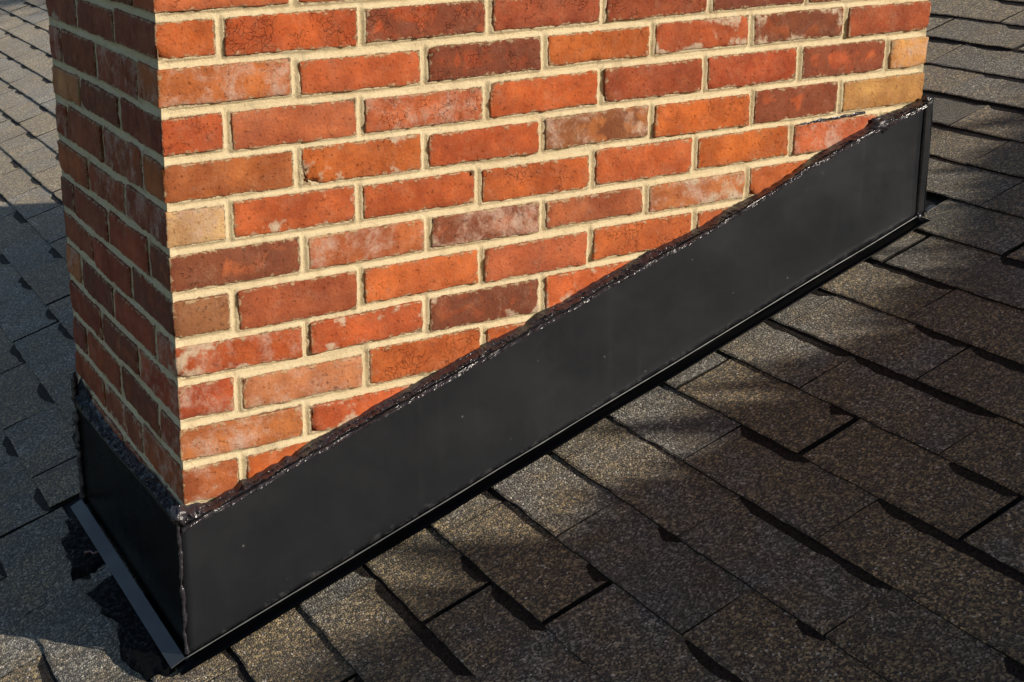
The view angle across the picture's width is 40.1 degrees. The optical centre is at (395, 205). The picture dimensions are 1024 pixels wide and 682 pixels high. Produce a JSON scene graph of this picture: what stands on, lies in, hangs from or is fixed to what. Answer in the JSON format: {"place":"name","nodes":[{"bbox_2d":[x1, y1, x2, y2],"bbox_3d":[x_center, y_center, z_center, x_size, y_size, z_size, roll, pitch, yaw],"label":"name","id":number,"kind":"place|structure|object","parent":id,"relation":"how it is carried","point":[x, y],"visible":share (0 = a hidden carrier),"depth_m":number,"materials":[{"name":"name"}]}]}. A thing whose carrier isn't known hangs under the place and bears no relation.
{"place":"outdoors","nodes":[
{"label":"outdoors","id":0,"kind":"place"},
{"bbox_2d":[0,0,1023,681],"bbox_3d":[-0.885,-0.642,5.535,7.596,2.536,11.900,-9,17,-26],"label":"roof","id":1,"kind":"structure","parent":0,"point":[824,482],"depth_m":2.07,"materials":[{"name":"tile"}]},
{"bbox_2d":[45,0,930,637],"bbox_3d":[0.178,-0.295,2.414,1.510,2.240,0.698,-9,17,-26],"label":"chimney","id":2,"kind":"object","parent":1,"relation":"on","point":[291,226],"visible":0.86,"depth_m":2.08,"materials":[{"name":"brick"}]},
{"bbox_2d":[61,95,936,681],"bbox_3d":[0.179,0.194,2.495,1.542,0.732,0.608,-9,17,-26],"label":"chimney flashing","id":3,"kind":"object","parent":2,"relation":"attached to","point":[225,573],"visible":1,"depth_m":2.23,"materials":[{"name":"grey metal"}]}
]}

